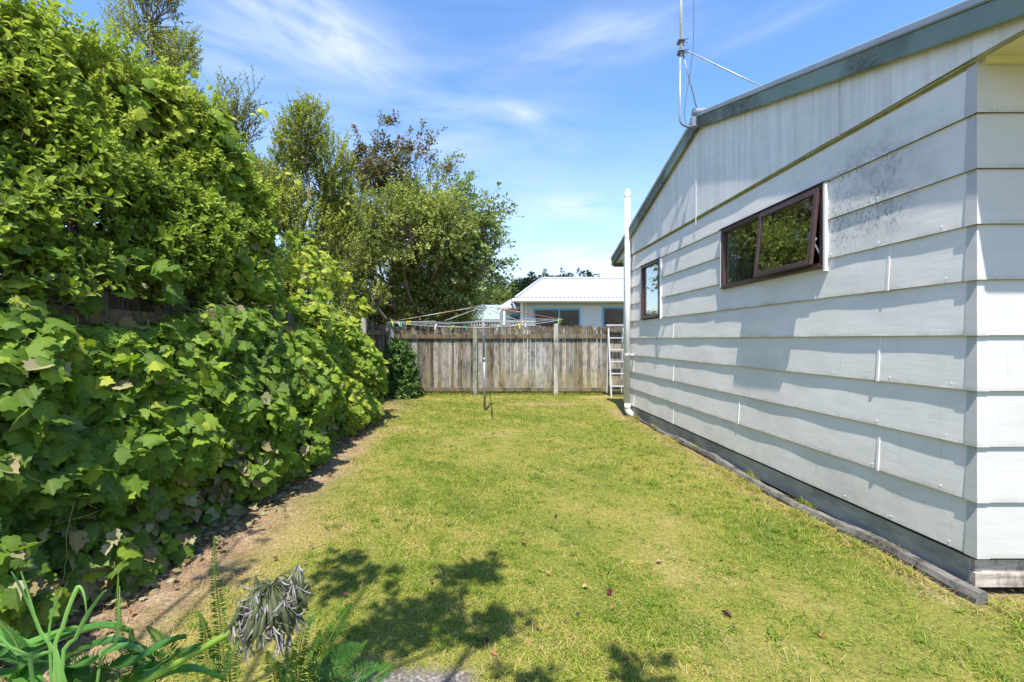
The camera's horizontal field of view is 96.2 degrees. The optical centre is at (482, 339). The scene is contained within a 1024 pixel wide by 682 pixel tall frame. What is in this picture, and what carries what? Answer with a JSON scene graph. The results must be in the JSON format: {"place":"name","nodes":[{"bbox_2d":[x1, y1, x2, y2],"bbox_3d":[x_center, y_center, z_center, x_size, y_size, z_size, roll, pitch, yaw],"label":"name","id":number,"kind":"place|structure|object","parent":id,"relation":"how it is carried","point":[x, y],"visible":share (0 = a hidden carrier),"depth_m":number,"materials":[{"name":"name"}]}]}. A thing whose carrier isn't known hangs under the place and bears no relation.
{"place":"outdoors","nodes":[
{"label":"outdoors","id":0,"kind":"place"},
{"bbox_2d":[1,216,308,309],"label":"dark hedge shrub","id":1,"kind":"object","parent":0,"point":[268,306],"visible":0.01,"depth_m":8.26,"materials":[{"name":"green plant"}]},
{"bbox_2d":[0,0,963,312],"label":"sky","id":2,"kind":"structure","parent":0,"point":[571,106],"materials":[{"name":"blue"}]},
{"bbox_2d":[0,345,1023,681],"bbox_3d":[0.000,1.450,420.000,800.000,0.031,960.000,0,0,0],"label":"ground","id":3,"kind":"structure","parent":0,"point":[858,661],"depth_m":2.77,"materials":[{"name":"green plant"}]},
{"bbox_2d":[0,571,119,681],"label":"tall grass clump","id":4,"kind":"object","parent":3,"relation":"on","point":[58,669],"visible":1,"depth_m":0.98,"materials":[{"name":"green plant"}]},
{"bbox_2d":[0,620,146,681],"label":"fern","id":5,"kind":"object","parent":3,"relation":"on","point":[108,676],"visible":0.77,"depth_m":1.01,"materials":[{"name":"green plant"}]},
{"bbox_2d":[0,621,160,681],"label":"agapanthus plant","id":6,"kind":"object","parent":3,"relation":"on","point":[13,674],"visible":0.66,"depth_m":1.07,"materials":[{"name":"green plant"}]},
{"bbox_2d":[0,0,282,312],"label":"broadleaf bush","id":7,"kind":"object","parent":3,"relation":"on","point":[62,154],"visible":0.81,"depth_m":3.32,"materials":[{"name":"green plant"}]},
{"bbox_2d":[97,0,211,101],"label":"kanuka tree","id":8,"kind":"object","parent":3,"relation":"on","point":[155,38],"visible":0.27,"depth_m":7.94,"materials":[{"name":"green plant"}]},
{"bbox_2d":[33,565,314,681],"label":"agapanthus plant","id":9,"kind":"object","parent":3,"relation":"on","point":[275,608],"visible":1,"depth_m":0.96,"materials":[{"name":"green plant"}]},
{"bbox_2d":[114,536,242,681],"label":"fern","id":10,"kind":"object","parent":3,"relation":"on","point":[216,655],"visible":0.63,"depth_m":1.14,"materials":[{"name":"green plant"}]},
{"bbox_2d":[0,8,388,667],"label":"grape vine","id":11,"kind":"object","parent":3,"relation":"on","point":[120,444],"visible":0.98,"depth_m":3.08,"materials":[{"name":"green plant"}]},
{"bbox_2d":[0,419,390,681],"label":"leaf litter","id":12,"kind":"object","parent":3,"relation":"on","point":[123,594],"visible":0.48,"depth_m":3.37,"materials":[{"name":"brown plant"}]},
{"bbox_2d":[20,283,390,472],"bbox_3d":[-2.517,0.560,5.375,0.230,1.980,13.147,0,0,1],"label":"side fence","id":13,"kind":"object","parent":3,"relation":"on","point":[117,308],"visible":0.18,"depth_m":3.48,"materials":[{"name":"wood"}]},
{"bbox_2d":[208,60,285,301],"bbox_3d":[-3.450,-1.187,6.444,1.360,5.285,1.173,0,0,0],"label":"slender shrub","id":14,"kind":"object","parent":3,"relation":"on","point":[242,116],"visible":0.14,"depth_m":6.38,"materials":[{"name":"green plant"}]},
{"bbox_2d":[242,86,369,309],"bbox_3d":[-3.648,-1.744,9.036,2.808,6.397,1.965,0,0,-14],"label":"feathery tree","id":15,"kind":"object","parent":3,"relation":"on","point":[336,226],"visible":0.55,"depth_m":8.94,"materials":[{"name":"green plant"}]},
{"bbox_2d":[264,602,393,681],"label":"fern","id":16,"kind":"object","parent":3,"relation":"on","point":[326,674],"visible":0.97,"depth_m":1.15,"materials":[{"name":"green plant"}]},
{"bbox_2d":[309,164,496,330],"bbox_3d":[-2.275,-1.751,12.343,5.661,6.462,3.579,0,0,0],"label":"dense shrub tree","id":17,"kind":"object","parent":3,"relation":"on","point":[391,298],"visible":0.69,"depth_m":11.68,"materials":[{"name":"green plant"}]},
{"bbox_2d":[383,337,425,399],"bbox_3d":[-2.095,0.731,11.360,1.394,1.658,0.956,0,0,0],"label":"corner shrub","id":18,"kind":"object","parent":3,"relation":"on","point":[401,364],"visible":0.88,"depth_m":11.19,"materials":[{"name":"green plant"}]},
{"bbox_2d":[336,109,477,277],"bbox_3d":[-2.311,-2.678,13.602,4.352,8.266,2.338,0,0,0],"label":"copper leaved tree","id":19,"kind":"object","parent":3,"relation":"on","point":[374,170],"visible":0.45,"depth_m":13.43,"materials":[{"name":"green plant"}]},
{"bbox_2d":[349,661,482,681],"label":"concrete paver","id":20,"kind":"object","parent":3,"relation":"on","point":[431,676],"visible":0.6,"depth_m":1.97,"materials":[{"name":"grey concrete"}]},
{"bbox_2d":[444,312,480,341],"bbox_3d":[-0.835,0.102,17.030,1.849,2.715,1.148,0,0,-15],"label":"grey bush","id":21,"kind":"object","parent":3,"relation":"on","point":[476,318],"visible":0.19,"depth_m":17.05,"materials":[{"name":"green plant"}]},
{"bbox_2d":[408,153,523,387],"bbox_3d":[-0.488,-1.836,12.604,3.252,6.593,2.054,0,0,0],"label":"broad leaved tree","id":22,"kind":"object","parent":3,"relation":"on","point":[489,219],"visible":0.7,"depth_m":12.35,"materials":[{"name":"green plant"}]},
{"bbox_2d":[388,304,562,410],"bbox_3d":[-0.049,0.395,9.380,2.701,2.210,2.648,0,0,43],"label":"rotary clothesline","id":23,"kind":"object","parent":3,"relation":"on","point":[482,306],"visible":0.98,"depth_m":9.29,"materials":[{"name":"metal"}]},
{"bbox_2d":[448,321,535,333],"bbox_3d":[0.325,-0.310,16.000,3.050,0.690,0.040,0,0,0],"label":"slatted railing","id":24,"kind":"object","parent":3,"relation":"on","point":[502,323],"visible":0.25,"depth_m":16.00,"materials":[{"name":"white wood"}]},
{"bbox_2d":[477,279,512,319],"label":"roundheaded tree","id":25,"kind":"object","parent":3,"relation":"on","point":[502,296],"visible":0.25,"depth_m":42.09,"materials":[{"name":"green plant"}]},
{"bbox_2d":[391,324,623,394],"bbox_3d":[1.925,0.570,11.965,8.660,1.960,0.170,0,0,0],"label":"back fence","id":26,"kind":"object","parent":3,"relation":"on","point":[432,346],"visible":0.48,"depth_m":12.00,"materials":[{"name":"brown wood"}]},
{"bbox_2d":[606,325,623,397],"bbox_3d":[3.430,0.538,11.669,0.488,1.837,0.559,0,0,0],"label":"ladder","id":27,"kind":"object","parent":3,"relation":"on","point":[609,349],"visible":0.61,"depth_m":11.73,"materials":[{"name":"metal"}]},
{"bbox_2d":[624,189,633,416],"bbox_3d":[2.726,-0.661,8.469,0.198,4.248,0.178,0,0,0],"label":"vent pipe","id":28,"kind":"object","parent":3,"relation":"on","point":[627,404],"visible":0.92,"depth_m":8.46,"materials":[{"name":"white plastic"}]},
{"bbox_2d":[722,610,731,616],"bbox_3d":[1.272,1.421,2.393,0.046,0.024,0.039,0,0,24],"label":"fallen leaf","id":29,"kind":"object","parent":3,"relation":"on","point":[727,612],"visible":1,"depth_m":2.39,"materials":[{"name":"brown plant"}]},
{"bbox_2d":[633,414,988,605],"bbox_3d":[2.738,1.421,5.500,0.153,0.118,6.001,0,0,1],"label":"timber sleeper","id":30,"kind":"object","parent":3,"relation":"on","point":[965,590],"visible":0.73,"depth_m":3.24,"materials":[{"name":"grey wood"}]},
{"bbox_2d":[611,0,1023,586],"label":"weatherboard house","id":31,"kind":"structure","parent":3,"relation":"on","point":[826,285],"depth_m":3.31,"materials":[{"name":"paint"}]},
{"bbox_2d":[640,257,661,320],"bbox_3d":[2.886,-0.806,7.540,0.308,1.112,1.240,0,0,0],"label":"window frame","id":32,"kind":"structure","parent":31,"relation":"in","point":[657,263],"depth_m":7.92,"materials":[{"name":"brown metal"}]},
{"bbox_2d":[676,0,760,129],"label":"aerial mast","id":33,"kind":"object","parent":31,"relation":"on","point":[680,42],"visible":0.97,"depth_m":5.73,"materials":[{"name":"metal"}]},
{"bbox_2d":[718,181,829,291],"bbox_3d":[2.906,-0.909,4.495,0.348,0.719,1.650,0,0,0],"label":"window frame","id":34,"kind":"structure","parent":31,"relation":"in","point":[735,246],"depth_m":4.51,"materials":[{"name":"brown metal"}]},
{"bbox_2d":[496,277,623,371],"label":"neighbour house","id":35,"kind":"structure","parent":0,"point":[586,301],"depth_m":20.49,"materials":[{"name":"white metal"}]},
{"bbox_2d":[510,314,519,344],"bbox_3d":[1.475,-0.450,21.163,0.450,1.400,0.067,0,0,0],"label":"window","id":36,"kind":"structure","parent":35,"relation":"in","point":[516,316],"depth_m":21.13,"materials":[{"name":"blue glass"}]},
{"bbox_2d":[533,308,579,340],"bbox_3d":[3.313,-0.656,20.468,2.098,1.454,0.034,0,0,0],"label":"window","id":37,"kind":"structure","parent":35,"relation":"in","point":[570,316],"depth_m":20.46,"materials":[{"name":"black glass"}]},
{"bbox_2d":[602,307,623,340],"bbox_3d":[6.126,-0.691,20.468,1.573,1.526,0.034,0,0,0],"label":"window","id":38,"kind":"structure","parent":35,"relation":"in","point":[610,315],"depth_m":20.46,"materials":[{"name":"black glass"}]},
{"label":"hill","id":39,"kind":"structure","parent":0,"visible":0},
{"bbox_2d":[440,267,600,330],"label":"hillside forest","id":40,"kind":"object","parent":39,"relation":"on","point":[523,283],"visible":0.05,"depth_m":160.02,"materials":[{"name":"green plant"}]}
]}

